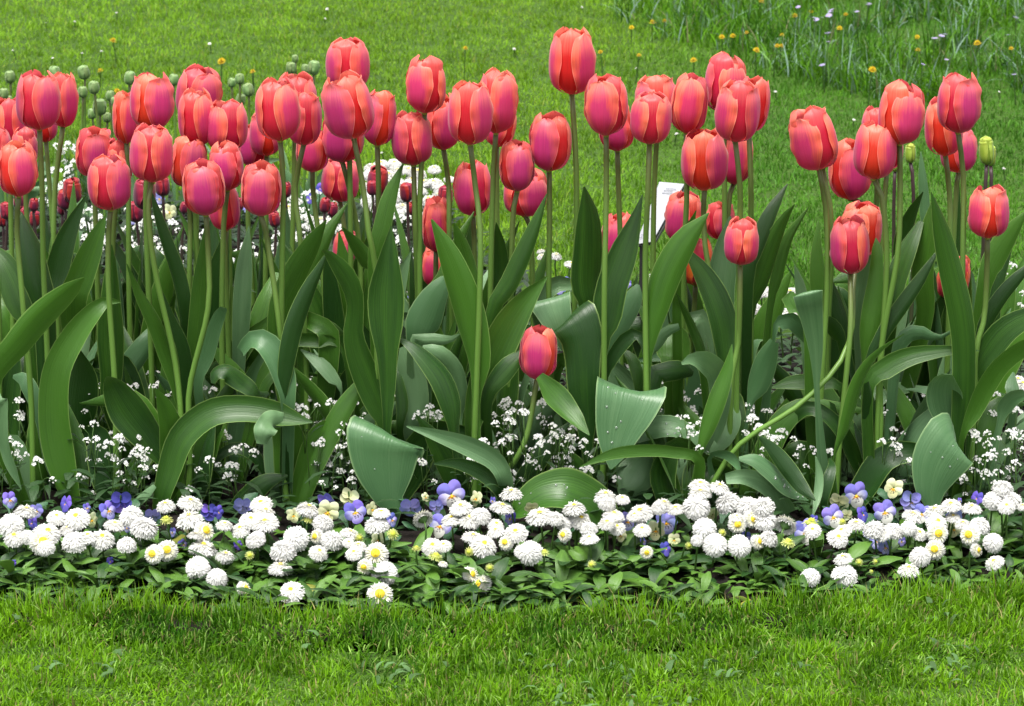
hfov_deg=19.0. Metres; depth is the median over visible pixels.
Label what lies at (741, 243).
tulip
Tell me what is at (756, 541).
daisy
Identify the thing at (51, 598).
daisy rosette
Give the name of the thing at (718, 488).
daisy
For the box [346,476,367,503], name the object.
forget me not
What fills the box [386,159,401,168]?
daisy
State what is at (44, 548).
daisy
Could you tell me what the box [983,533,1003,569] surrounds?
daisy
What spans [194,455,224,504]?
forget me not
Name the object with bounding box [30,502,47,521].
viola
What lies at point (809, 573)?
daisy
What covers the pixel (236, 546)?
viola
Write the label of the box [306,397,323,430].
forget me not
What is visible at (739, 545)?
daisy
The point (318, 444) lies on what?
forget me not
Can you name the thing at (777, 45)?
dandelion
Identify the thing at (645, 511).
daisy
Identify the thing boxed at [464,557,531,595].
daisy rosette
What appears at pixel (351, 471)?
forget me not
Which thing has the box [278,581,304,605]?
daisy
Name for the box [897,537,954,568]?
daisy rosette
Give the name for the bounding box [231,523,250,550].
daisy
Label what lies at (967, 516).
viola
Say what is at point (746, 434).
forget me not
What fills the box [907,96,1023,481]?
tulip
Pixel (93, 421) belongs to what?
forget me not
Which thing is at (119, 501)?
viola
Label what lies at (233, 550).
daisy rosette
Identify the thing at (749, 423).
forget me not
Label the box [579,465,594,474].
forget me not
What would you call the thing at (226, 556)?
daisy
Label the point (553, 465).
forget me not
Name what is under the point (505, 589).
daisy rosette
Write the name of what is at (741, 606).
daisy rosette
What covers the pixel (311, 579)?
daisy rosette
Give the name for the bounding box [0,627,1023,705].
front lawn
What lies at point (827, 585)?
daisy rosette
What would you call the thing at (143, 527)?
daisy
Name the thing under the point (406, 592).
daisy rosette
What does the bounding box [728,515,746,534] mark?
daisy
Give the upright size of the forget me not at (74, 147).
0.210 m
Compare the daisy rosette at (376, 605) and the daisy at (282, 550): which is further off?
the daisy at (282, 550)
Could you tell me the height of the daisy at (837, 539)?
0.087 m
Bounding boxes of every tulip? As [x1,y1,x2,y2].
[0,69,101,500]
[0,88,53,203]
[0,96,25,329]
[0,127,27,485]
[0,140,120,509]
[0,201,13,250]
[0,215,5,249]
[1,126,99,339]
[1,196,23,297]
[5,70,14,210]
[8,96,44,216]
[13,123,86,253]
[29,198,38,236]
[29,211,39,230]
[31,80,107,221]
[44,66,72,208]
[44,86,87,197]
[46,138,182,454]
[47,71,125,340]
[57,188,68,220]
[57,206,122,297]
[60,126,112,426]
[63,177,81,202]
[64,65,89,203]
[69,90,122,220]
[77,97,117,228]
[79,158,312,513]
[82,154,155,507]
[83,108,95,190]
[86,112,110,221]
[89,71,266,483]
[93,98,132,216]
[96,90,175,404]
[103,123,287,510]
[105,135,229,399]
[124,63,258,269]
[124,71,139,223]
[125,98,278,366]
[131,201,142,245]
[133,179,155,259]
[134,201,186,262]
[155,140,316,499]
[155,177,169,255]
[169,73,183,214]
[176,87,255,292]
[178,113,277,400]
[185,124,275,306]
[187,188,257,448]
[205,91,395,482]
[205,94,271,221]
[210,76,328,502]
[228,78,238,196]
[232,71,316,400]
[235,73,278,222]
[235,83,253,190]
[237,197,243,250]
[241,159,359,507]
[260,130,373,368]
[269,211,279,256]
[277,121,363,353]
[284,62,320,213]
[285,60,319,214]
[286,181,290,208]
[287,55,322,206]
[294,69,464,530]
[296,89,529,468]
[301,64,309,195]
[302,195,365,279]
[308,37,410,378]
[319,197,330,221]
[320,158,406,291]
[327,202,337,244]
[363,54,469,481]
[367,165,387,211]
[367,180,407,295]
[391,110,469,416]
[391,139,562,476]
[394,206,476,327]
[398,195,529,349]
[400,80,493,507]
[400,182,411,246]
[401,93,519,345]
[403,159,529,333]
[407,324,589,516]
[409,201,413,256]
[438,185,487,287]
[465,67,567,492]
[486,116,571,331]
[493,168,566,415]
[512,73,642,536]
[519,26,663,458]
[519,110,574,470]
[567,212,637,353]
[580,200,881,522]
[595,91,732,518]
[599,106,671,365]
[608,73,707,442]
[624,74,674,368]
[627,190,700,414]
[630,238,712,362]
[636,216,860,507]
[639,51,782,410]
[676,127,784,453]
[677,79,778,494]
[687,139,792,354]
[687,201,734,309]
[695,75,808,451]
[752,157,924,480]
[782,105,842,507]
[786,138,944,436]
[790,79,979,513]
[790,105,922,348]
[793,214,915,522]
[824,120,972,528]
[833,167,937,327]
[835,143,929,325]
[875,146,902,362]
[883,72,1023,500]
[896,136,1023,400]
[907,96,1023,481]
[912,130,1008,402]
[913,250,1011,381]
[964,184,1023,503]
[988,146,1023,309]
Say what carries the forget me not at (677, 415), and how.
on the soil
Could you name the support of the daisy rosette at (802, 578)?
on the soil
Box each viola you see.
[2,491,16,513]
[13,549,35,564]
[26,517,36,529]
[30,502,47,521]
[60,495,71,512]
[83,503,107,530]
[88,512,108,532]
[93,499,115,530]
[106,557,121,564]
[110,491,139,533]
[118,527,133,538]
[123,222,136,251]
[141,509,163,524]
[152,193,173,237]
[165,204,179,235]
[170,527,193,537]
[178,538,191,548]
[201,504,215,532]
[203,505,223,532]
[224,492,257,523]
[232,208,252,244]
[233,540,242,552]
[279,507,305,539]
[301,193,312,234]
[305,500,338,532]
[308,493,339,533]
[316,183,325,213]
[332,487,358,527]
[343,499,371,536]
[363,501,391,520]
[371,533,392,544]
[386,512,400,540]
[399,492,434,524]
[399,499,420,530]
[429,499,442,513]
[430,513,457,539]
[437,479,464,531]
[468,490,487,533]
[483,497,513,528]
[498,502,528,530]
[505,513,532,528]
[524,503,537,537]
[555,528,578,543]
[614,531,626,541]
[622,512,633,530]
[640,537,665,546]
[646,519,664,542]
[646,533,679,546]
[654,541,670,556]
[656,513,674,539]
[707,508,734,527]
[715,530,750,540]
[788,518,812,544]
[810,515,822,529]
[817,504,842,530]
[822,481,867,524]
[822,493,850,533]
[842,509,852,521]
[848,537,878,548]
[857,506,875,533]
[872,478,902,502]
[873,499,895,523]
[878,540,891,554]
[893,491,925,526]
[898,537,905,556]
[914,504,929,529]
[946,510,983,520]
[946,522,961,539]
[958,498,980,518]
[971,491,982,516]
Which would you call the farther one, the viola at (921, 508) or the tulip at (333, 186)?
the tulip at (333, 186)
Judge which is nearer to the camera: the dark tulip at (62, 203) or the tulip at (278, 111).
the tulip at (278, 111)
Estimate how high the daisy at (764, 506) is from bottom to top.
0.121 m
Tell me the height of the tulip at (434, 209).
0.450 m
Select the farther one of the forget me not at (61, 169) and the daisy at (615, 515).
the forget me not at (61, 169)
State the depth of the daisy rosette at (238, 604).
4.18 m
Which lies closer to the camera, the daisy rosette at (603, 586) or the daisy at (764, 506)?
the daisy rosette at (603, 586)
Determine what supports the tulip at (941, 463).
on the soil
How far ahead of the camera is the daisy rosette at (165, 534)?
4.40 m
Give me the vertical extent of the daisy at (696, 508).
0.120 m
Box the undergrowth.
[0,290,1023,541]
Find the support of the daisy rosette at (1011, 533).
on the soil
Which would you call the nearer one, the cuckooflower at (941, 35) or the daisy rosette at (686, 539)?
the daisy rosette at (686, 539)
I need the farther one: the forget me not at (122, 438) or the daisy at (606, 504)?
the forget me not at (122, 438)
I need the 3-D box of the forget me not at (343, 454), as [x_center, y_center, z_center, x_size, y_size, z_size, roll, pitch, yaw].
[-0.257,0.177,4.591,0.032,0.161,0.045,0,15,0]
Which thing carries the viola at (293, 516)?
on the soil
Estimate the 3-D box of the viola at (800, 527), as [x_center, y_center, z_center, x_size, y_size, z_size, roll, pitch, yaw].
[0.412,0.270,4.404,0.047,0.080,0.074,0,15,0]
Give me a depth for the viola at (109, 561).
4.31 m
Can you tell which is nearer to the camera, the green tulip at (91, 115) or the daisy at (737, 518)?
the daisy at (737, 518)
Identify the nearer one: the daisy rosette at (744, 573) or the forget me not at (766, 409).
the daisy rosette at (744, 573)
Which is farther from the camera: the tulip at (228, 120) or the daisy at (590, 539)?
the tulip at (228, 120)
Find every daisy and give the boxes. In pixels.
[0,513,24,552]
[3,529,23,554]
[13,504,37,529]
[20,530,32,550]
[28,530,53,569]
[32,523,61,559]
[37,540,55,565]
[46,510,64,552]
[59,525,75,547]
[62,531,86,568]
[63,508,90,532]
[83,531,96,563]
[90,529,114,562]
[103,519,124,556]
[116,536,136,562]
[119,505,142,538]
[130,516,158,547]
[144,544,163,571]
[156,499,175,538]
[158,539,177,573]
[160,515,172,540]
[176,496,203,543]
[176,510,203,542]
[185,556,210,587]
[187,531,202,556]
[188,539,216,557]
[193,522,214,541]
[206,568,227,587]
[215,520,233,542]
[215,550,234,568]
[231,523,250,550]
[237,581,249,597]
[239,512,259,530]
[244,551,254,578]
[246,532,265,560]
[249,495,273,512]
[251,531,265,560]
[253,516,278,543]
[255,505,275,515]
[258,513,278,544]
[267,561,292,585]
[269,540,295,561]
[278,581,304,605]
[283,526,309,552]
[295,502,318,528]
[301,516,312,546]
[308,545,328,575]
[310,528,323,546]
[313,514,333,545]
[321,530,343,550]
[339,527,357,563]
[342,538,353,568]
[345,547,361,572]
[351,541,366,569]
[355,534,362,541]
[357,559,372,575]
[360,194,374,208]
[363,163,374,214]
[363,169,370,215]
[363,541,388,562]
[364,517,389,541]
[366,582,392,606]
[371,561,397,584]
[372,508,389,547]
[380,160,388,168]
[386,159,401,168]
[387,170,394,181]
[387,528,398,560]
[391,168,403,175]
[392,199,401,232]
[396,203,405,226]
[397,188,403,225]
[402,165,410,177]
[405,176,417,182]
[408,168,426,179]
[412,545,421,564]
[413,509,432,560]
[417,179,431,194]
[421,538,441,563]
[423,195,432,205]
[425,178,443,189]
[428,165,440,194]
[429,552,441,564]
[434,185,442,192]
[436,540,451,567]
[438,561,447,585]
[440,514,460,550]
[444,176,453,230]
[449,500,472,549]
[458,512,479,547]
[461,530,480,557]
[462,566,477,582]
[465,547,475,561]
[469,535,496,566]
[470,507,491,535]
[474,575,491,593]
[485,563,492,572]
[487,519,503,539]
[487,525,504,556]
[489,501,513,536]
[498,535,513,555]
[499,487,522,545]
[504,523,527,567]
[514,544,524,570]
[520,540,542,570]
[525,506,550,548]
[536,249,544,253]
[541,549,548,567]
[545,511,564,559]
[552,252,561,295]
[556,517,571,544]
[558,527,571,549]
[562,500,586,546]
[564,261,571,313]
[568,513,590,545]
[580,522,598,536]
[580,533,598,558]
[588,560,595,572]
[593,489,616,512]
[597,518,615,550]
[598,496,615,548]
[602,509,624,543]
[608,521,625,551]
[615,494,629,546]
[626,511,642,553]
[630,503,653,544]
[633,523,650,550]
[639,545,653,570]
[650,502,666,542]
[653,497,670,545]
[667,504,683,549]
[679,542,691,563]
[683,496,709,543]
[688,487,712,498]
[689,479,709,520]
[690,534,703,570]
[692,517,716,552]
[702,533,727,567]
[709,480,729,523]
[716,491,739,536]
[716,529,725,561]
[728,513,742,534]
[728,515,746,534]
[728,534,750,571]
[736,496,755,531]
[743,510,757,536]
[748,534,763,564]
[751,497,775,516]
[752,508,773,550]
[754,512,776,547]
[755,303,759,314]
[760,530,777,557]
[763,288,768,297]
[774,514,796,565]
[780,328,783,357]
[781,538,794,574]
[782,308,797,360]
[787,287,794,345]
[802,568,820,587]
[803,517,816,560]
[804,523,821,559]
[826,530,848,562]
[830,565,857,588]
[833,552,852,565]
[834,524,852,551]
[839,518,846,551]
[847,518,864,544]
[855,559,862,582]
[859,559,877,581]
[862,519,885,554]
[863,570,872,583]
[877,528,893,555]
[884,523,903,555]
[897,563,919,589]
[900,520,917,556]
[902,509,922,548]
[909,546,930,575]
[911,527,926,547]
[924,504,945,516]
[925,514,946,527]
[925,540,945,577]
[927,522,947,564]
[940,498,961,545]
[945,512,960,556]
[955,519,969,550]
[960,502,981,520]
[960,525,980,558]
[968,543,981,578]
[969,517,989,561]
[982,491,1002,533]
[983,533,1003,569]
[985,555,1004,575]
[992,480,1013,537]
[997,500,1014,539]
[1001,492,1021,536]
[1017,379,1023,413]
[1017,503,1023,544]
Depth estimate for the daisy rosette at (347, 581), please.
4.24 m
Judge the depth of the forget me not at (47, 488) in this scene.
4.55 m
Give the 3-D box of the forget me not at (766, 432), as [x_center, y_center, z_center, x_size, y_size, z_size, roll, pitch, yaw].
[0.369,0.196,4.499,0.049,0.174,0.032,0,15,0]
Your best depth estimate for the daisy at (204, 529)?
4.31 m
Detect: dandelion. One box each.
[110,38,116,61]
[217,58,224,79]
[463,46,467,80]
[598,50,602,75]
[629,25,634,45]
[635,53,640,84]
[690,58,696,72]
[719,35,723,51]
[730,33,734,55]
[754,47,758,76]
[773,44,778,76]
[868,66,875,105]
[974,40,980,71]
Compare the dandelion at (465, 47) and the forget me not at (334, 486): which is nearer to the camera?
the forget me not at (334, 486)
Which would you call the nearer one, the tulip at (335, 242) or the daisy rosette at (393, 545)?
the daisy rosette at (393, 545)
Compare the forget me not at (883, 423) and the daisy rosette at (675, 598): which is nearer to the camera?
the daisy rosette at (675, 598)
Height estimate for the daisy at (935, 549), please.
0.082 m
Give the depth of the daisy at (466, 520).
4.33 m
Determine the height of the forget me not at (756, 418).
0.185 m
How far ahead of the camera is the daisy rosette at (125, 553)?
4.33 m
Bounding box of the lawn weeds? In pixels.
[11,597,978,705]
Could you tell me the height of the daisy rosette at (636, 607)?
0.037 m
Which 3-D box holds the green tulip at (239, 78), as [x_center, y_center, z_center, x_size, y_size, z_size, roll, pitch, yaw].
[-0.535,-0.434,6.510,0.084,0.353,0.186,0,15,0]
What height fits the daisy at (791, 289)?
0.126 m
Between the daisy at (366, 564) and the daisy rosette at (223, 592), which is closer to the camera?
the daisy rosette at (223, 592)
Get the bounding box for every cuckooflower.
[796,5,799,33]
[819,63,824,91]
[825,41,829,73]
[826,13,831,39]
[855,11,858,40]
[865,4,869,39]
[919,63,924,88]
[932,37,936,64]
[939,34,944,62]
[1011,74,1015,105]
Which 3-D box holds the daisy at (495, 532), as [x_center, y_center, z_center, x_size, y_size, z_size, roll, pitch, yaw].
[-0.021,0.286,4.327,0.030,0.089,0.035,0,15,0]
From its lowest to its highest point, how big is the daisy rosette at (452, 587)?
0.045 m
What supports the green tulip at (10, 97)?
on the soil
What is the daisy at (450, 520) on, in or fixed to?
on the soil
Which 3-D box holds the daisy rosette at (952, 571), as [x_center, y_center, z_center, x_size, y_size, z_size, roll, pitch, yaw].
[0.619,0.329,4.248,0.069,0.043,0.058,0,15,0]
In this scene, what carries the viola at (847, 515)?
on the soil
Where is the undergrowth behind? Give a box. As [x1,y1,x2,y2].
[0,179,571,310]
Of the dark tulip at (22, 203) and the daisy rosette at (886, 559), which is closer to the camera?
the daisy rosette at (886, 559)
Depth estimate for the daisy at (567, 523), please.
4.34 m
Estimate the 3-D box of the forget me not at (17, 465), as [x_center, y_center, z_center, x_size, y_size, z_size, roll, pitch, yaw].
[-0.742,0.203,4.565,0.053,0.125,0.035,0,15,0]
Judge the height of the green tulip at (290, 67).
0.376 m
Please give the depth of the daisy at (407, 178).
6.51 m
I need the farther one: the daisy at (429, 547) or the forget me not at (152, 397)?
the forget me not at (152, 397)
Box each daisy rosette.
[0,520,27,559]
[0,527,28,545]
[0,540,65,567]
[0,541,65,558]
[0,550,32,574]
[0,556,46,590]
[0,563,28,585]
[0,569,58,593]
[5,584,45,601]
[8,557,69,585]
[11,547,84,572]
[11,583,62,604]
[21,543,97,564]
[30,558,110,589]
[34,572,82,590]
[36,551,98,579]
[39,590,79,606]
[41,529,125,572]
[45,573,101,597]
[60,531,107,559]
[65,585,105,603]
[75,562,123,599]
[77,586,111,606]
[88,560,144,589]
[89,546,154,582]
[96,547,147,565]
[98,541,163,568]
[104,540,159,595]
[109,530,172,557]
[116,538,164,568]
[118,580,186,603]
[131,537,188,550]
[132,566,190,594]
[137,534,189,578]
[137,537,191,570]
[143,537,220,557]
[153,573,207,599]
[158,531,233,559]
[160,522,231,550]
[170,566,221,589]
[171,587,206,610]
[175,548,253,589]
[175,589,214,609]
[177,534,219,549]
[180,548,236,567]
[183,579,235,603]
[188,537,255,578]
[190,582,235,606]
[203,576,269,605]
[207,585,244,610]
[210,604,244,624]
[213,545,278,578]
[216,533,296,569]
[220,530,264,573]
[221,595,276,617]
[226,575,282,595]
[228,530,311,568]
[235,587,288,613]
[242,539,329,570]
[252,543,323,581]
[253,546,306,577]
[260,581,304,610]
[266,546,348,581]
[266,558,339,581]
[282,553,352,593]
[283,574,349,612]
[284,553,333,574]
[294,532,347,561]
[297,547,352,574]
[306,565,351,582]
[307,524,371,545]
[307,573,363,604]
[307,592,362,614]
[308,598,366,615]
[310,581,373,608]
[313,568,370,591]
[327,548,404,583]
[335,530,412,570]
[339,564,416,588]
[349,597,402,612]
[353,523,403,560]
[354,559,412,590]
[361,586,408,605]
[362,574,421,596]
[379,592,422,613]
[380,561,447,595]
[383,527,433,569]
[389,591,434,619]
[390,565,443,589]
[391,541,462,570]
[395,575,425,598]
[396,580,453,609]
[398,561,468,589]
[406,568,467,605]
[411,550,501,574]
[412,584,471,614]
[416,562,471,586]
[430,583,471,606]
[435,603,477,626]
[439,556,476,593]
[445,567,500,604]
[446,560,527,590]
[453,553,518,568]
[456,558,512,572]
[456,584,499,613]
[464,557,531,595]
[470,591,525,615]
[474,572,535,596]
[486,573,551,593]
[487,578,535,612]
[492,570,546,602]
[495,541,554,569]
[497,593,542,607]
[499,530,562,569]
[505,546,559,571]
[509,575,561,606]
[524,571,582,604]
[528,550,593,593]
[528,579,568,602]
[532,581,595,608]
[535,546,609,572]
[535,598,575,616]
[536,603,570,617]
[542,541,613,579]
[544,539,604,566]
[545,537,617,585]
[563,583,621,605]
[564,560,638,583]
[570,590,623,614]
[576,544,662,573]
[581,572,625,603]
[582,572,633,606]
[591,582,637,596]
[592,555,646,586]
[603,545,667,564]
[604,527,652,565]
[605,549,665,580]
[621,563,677,597]
[621,598,654,619]
[625,585,672,610]
[630,604,662,628]
[633,551,701,568]
[635,544,695,575]
[637,545,722,573]
[637,580,695,608]
[658,591,701,608]
[667,534,727,560]
[668,598,721,610]
[672,543,735,564]
[674,577,717,603]
[677,571,730,603]
[684,553,735,581]
[684,589,716,618]
[684,591,727,609]
[691,523,729,547]
[696,581,748,600]
[707,555,787,587]
[721,529,773,563]
[721,599,753,620]
[729,545,787,577]
[733,546,789,572]
[733,551,786,585]
[738,533,805,568]
[745,542,808,558]
[753,565,802,596]
[769,550,832,575]
[775,571,834,592]
[779,532,823,574]
[780,587,810,616]
[781,574,819,604]
[786,558,833,596]
[788,529,846,559]
[790,582,836,602]
[795,572,852,599]
[807,567,865,590]
[810,554,879,570]
[819,517,862,539]
[826,540,877,573]
[829,555,902,585]
[841,589,869,600]
[845,529,904,562]
[848,532,913,560]
[848,581,878,596]
[850,584,894,606]
[852,531,885,564]
[853,520,929,552]
[855,571,889,595]
[889,555,939,581]
[896,563,958,582]
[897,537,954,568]
[899,517,927,534]
[902,544,946,564]
[930,539,988,565]
[938,569,972,592]
[939,555,987,585]
[942,508,1022,554]
[950,537,1016,568]
[951,564,991,583]
[979,573,1013,587]
[980,534,1023,556]
[980,541,1023,566]
[991,513,1021,538]
[998,515,1022,537]
[999,554,1023,579]
[1002,536,1023,565]
[1002,537,1022,547]
[1005,569,1022,585]
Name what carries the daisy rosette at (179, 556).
on the soil
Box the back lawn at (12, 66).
[0,0,1023,340]
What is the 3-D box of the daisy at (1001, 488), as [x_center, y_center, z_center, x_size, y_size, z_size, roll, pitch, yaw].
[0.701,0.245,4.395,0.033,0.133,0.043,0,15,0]
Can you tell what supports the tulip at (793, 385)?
on the soil
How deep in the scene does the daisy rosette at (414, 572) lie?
4.26 m
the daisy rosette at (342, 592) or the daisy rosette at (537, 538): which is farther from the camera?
the daisy rosette at (537, 538)
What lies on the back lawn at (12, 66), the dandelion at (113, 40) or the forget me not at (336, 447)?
the dandelion at (113, 40)
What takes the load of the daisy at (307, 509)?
on the soil
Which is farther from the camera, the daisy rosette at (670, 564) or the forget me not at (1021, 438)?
the forget me not at (1021, 438)
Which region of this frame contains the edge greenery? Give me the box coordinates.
[0,524,1023,603]
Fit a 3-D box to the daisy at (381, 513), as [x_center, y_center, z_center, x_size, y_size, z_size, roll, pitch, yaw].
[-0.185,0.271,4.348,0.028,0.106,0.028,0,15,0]
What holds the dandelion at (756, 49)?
on the back lawn at (12, 66)
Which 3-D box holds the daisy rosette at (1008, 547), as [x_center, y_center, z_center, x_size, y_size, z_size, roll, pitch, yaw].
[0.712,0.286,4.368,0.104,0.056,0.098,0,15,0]
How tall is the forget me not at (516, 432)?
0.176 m
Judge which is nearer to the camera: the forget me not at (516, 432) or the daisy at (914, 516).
the daisy at (914, 516)
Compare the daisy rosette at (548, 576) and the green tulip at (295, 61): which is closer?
the daisy rosette at (548, 576)
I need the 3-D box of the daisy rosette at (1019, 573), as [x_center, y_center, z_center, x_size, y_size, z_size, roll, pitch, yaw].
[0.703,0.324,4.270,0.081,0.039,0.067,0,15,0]
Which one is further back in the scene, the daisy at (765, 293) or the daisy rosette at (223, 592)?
the daisy at (765, 293)
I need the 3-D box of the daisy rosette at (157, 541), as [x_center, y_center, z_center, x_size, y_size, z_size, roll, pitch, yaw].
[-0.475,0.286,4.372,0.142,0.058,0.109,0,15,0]
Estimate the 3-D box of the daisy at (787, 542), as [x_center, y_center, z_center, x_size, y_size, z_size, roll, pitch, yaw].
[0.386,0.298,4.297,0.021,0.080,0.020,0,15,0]
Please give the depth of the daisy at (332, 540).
4.29 m
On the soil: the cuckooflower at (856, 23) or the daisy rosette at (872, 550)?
the daisy rosette at (872, 550)
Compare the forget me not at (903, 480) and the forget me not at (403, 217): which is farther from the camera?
the forget me not at (403, 217)
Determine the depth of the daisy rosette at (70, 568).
4.27 m
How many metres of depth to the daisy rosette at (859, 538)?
4.39 m
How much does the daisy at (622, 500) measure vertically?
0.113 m
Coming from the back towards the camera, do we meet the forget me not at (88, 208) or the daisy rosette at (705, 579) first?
the forget me not at (88, 208)
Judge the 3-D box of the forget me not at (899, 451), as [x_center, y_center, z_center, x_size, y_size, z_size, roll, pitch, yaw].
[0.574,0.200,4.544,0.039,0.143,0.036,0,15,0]
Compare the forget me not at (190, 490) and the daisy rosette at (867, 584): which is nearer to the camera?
the daisy rosette at (867, 584)
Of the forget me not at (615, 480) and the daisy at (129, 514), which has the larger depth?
the forget me not at (615, 480)
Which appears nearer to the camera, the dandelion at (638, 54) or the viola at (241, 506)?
the viola at (241, 506)
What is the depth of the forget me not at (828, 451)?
4.53 m
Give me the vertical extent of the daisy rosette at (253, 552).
0.065 m
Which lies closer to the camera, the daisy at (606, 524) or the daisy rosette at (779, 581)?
the daisy rosette at (779, 581)
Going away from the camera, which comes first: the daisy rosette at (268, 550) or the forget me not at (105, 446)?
the daisy rosette at (268, 550)
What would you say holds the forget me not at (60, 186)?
on the soil
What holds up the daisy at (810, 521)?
on the soil
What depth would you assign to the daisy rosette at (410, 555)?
4.34 m
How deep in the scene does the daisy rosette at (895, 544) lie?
4.36 m
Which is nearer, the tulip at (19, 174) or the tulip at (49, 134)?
the tulip at (19, 174)
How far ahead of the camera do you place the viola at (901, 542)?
4.35 m
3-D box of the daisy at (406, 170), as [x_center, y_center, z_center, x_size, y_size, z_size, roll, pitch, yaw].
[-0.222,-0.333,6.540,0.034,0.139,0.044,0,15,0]
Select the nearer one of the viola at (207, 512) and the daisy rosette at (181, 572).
the daisy rosette at (181, 572)
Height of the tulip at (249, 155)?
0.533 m
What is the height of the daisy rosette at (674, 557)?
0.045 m
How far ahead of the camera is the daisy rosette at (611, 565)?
4.30 m
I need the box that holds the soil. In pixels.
[0,204,1023,646]
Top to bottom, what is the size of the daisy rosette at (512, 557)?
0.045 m
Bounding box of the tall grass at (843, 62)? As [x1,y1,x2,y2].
[604,0,1023,102]
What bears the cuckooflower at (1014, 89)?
on the back lawn at (12, 66)
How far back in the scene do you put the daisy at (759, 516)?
4.33 m
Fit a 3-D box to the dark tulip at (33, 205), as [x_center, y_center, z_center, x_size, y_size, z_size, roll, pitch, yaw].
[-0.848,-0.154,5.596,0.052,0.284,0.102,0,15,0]
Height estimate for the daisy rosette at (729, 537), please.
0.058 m
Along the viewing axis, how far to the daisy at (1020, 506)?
4.36 m
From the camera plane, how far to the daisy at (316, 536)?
4.31 m
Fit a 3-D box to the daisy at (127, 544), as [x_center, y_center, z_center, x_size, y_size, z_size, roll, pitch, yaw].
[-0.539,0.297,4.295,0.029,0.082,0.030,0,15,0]
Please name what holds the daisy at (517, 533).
on the soil
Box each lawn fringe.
[0,563,1023,630]
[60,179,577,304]
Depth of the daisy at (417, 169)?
6.51 m
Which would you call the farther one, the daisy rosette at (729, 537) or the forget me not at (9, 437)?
the forget me not at (9, 437)
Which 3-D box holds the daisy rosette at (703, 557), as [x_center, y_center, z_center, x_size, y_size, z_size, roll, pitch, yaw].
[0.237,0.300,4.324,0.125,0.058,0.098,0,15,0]
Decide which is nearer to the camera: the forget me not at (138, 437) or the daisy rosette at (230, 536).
the daisy rosette at (230, 536)
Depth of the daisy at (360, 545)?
4.28 m
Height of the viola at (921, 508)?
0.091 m
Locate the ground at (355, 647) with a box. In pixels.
[0,618,1022,656]
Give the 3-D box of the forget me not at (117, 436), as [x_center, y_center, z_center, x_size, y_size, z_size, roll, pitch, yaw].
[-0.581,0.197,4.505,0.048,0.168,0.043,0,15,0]
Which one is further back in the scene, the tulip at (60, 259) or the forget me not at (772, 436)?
the tulip at (60, 259)
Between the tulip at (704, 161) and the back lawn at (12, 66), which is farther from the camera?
the back lawn at (12, 66)
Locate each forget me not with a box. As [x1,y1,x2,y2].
[0,451,29,512]
[1,436,19,508]
[7,441,22,489]
[12,396,24,438]
[13,413,43,490]
[31,456,56,512]
[45,167,62,231]
[47,181,62,202]
[52,140,78,177]
[61,146,77,172]
[63,170,73,180]
[64,158,75,176]
[67,420,98,494]
[72,145,89,221]
[75,473,95,508]
[79,218,86,237]
[80,206,102,254]
[81,394,99,424]
[82,435,111,511]
[90,213,106,268]
[97,439,125,491]
[98,454,118,480]
[99,238,105,274]
[111,434,141,496]
[112,433,132,493]
[113,444,152,491]
[116,459,148,500]
[119,479,136,494]
[121,383,132,487]
[122,450,147,497]
[122,453,157,509]
[124,219,142,235]
[138,463,154,509]
[148,383,169,471]
[151,215,161,249]
[153,236,162,251]
[155,370,159,409]
[167,218,179,240]
[173,484,202,512]
[179,245,193,275]
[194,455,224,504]
[203,385,216,398]
[215,461,253,497]
[219,429,231,482]
[222,471,234,498]
[229,443,258,484]
[232,462,238,494]
[271,232,279,252]
[295,207,309,236]
[295,403,329,501]
[297,191,310,244]
[301,213,313,233]
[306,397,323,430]
[313,437,325,500]
[315,458,336,499]
[315,480,341,494]
[323,398,336,470]
[324,449,336,492]
[326,216,341,233]
[326,429,344,495]
[331,452,364,492]
[332,415,362,503]
[333,421,347,492]
[336,468,363,499]
[342,449,364,490]
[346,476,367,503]
[393,209,404,256]
[393,214,406,250]
[395,235,406,263]
[412,410,433,491]
[417,458,436,505]
[420,409,431,493]
[421,414,442,499]
[425,403,441,494]
[428,411,436,483]
[450,458,473,501]
[467,474,479,507]
[478,437,489,508]
[491,417,519,464]
[492,396,531,476]
[496,413,511,454]
[498,404,516,475]
[498,434,517,473]
[500,398,518,453]
[501,416,520,468]
[504,400,525,475]
[504,408,543,481]
[505,408,527,468]
[508,436,527,487]
[512,470,525,487]
[514,459,537,489]
[523,433,545,480]
[528,447,540,475]
[533,440,549,476]
[536,397,551,461]
[536,413,568,471]
[546,437,575,508]
[547,422,560,464]
[549,433,568,467]
[551,452,565,468]
[553,428,574,511]
[560,443,575,467]
[564,425,576,446]
[565,433,578,467]
[578,437,606,485]
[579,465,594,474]
[586,438,606,475]
[612,475,625,510]
[676,414,694,467]
[676,414,708,478]
[676,425,702,498]
[683,396,702,416]
[732,413,754,495]
[741,423,761,497]
[745,402,754,450]
[747,413,765,496]
[752,423,770,496]
[760,430,781,496]
[760,435,778,514]
[761,408,772,422]
[773,428,805,508]
[788,425,795,443]
[793,443,814,500]
[812,448,832,458]
[843,457,847,482]
[877,436,896,499]
[883,407,887,443]
[889,426,905,438]
[889,442,911,478]
[898,463,910,495]
[955,433,995,505]
[959,473,970,506]
[961,429,990,503]
[965,467,992,490]
[969,458,992,510]
[972,441,991,492]
[979,452,996,492]
[980,470,996,491]
[981,468,1015,514]
[982,448,1012,484]
[987,409,996,416]
[997,430,1023,481]
[997,435,1021,482]
[1005,406,1023,484]
[1005,428,1023,508]
[1005,465,1014,492]
[1008,261,1016,272]
[1009,459,1023,515]
[1017,290,1023,375]
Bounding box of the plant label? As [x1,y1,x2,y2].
[637,182,683,315]

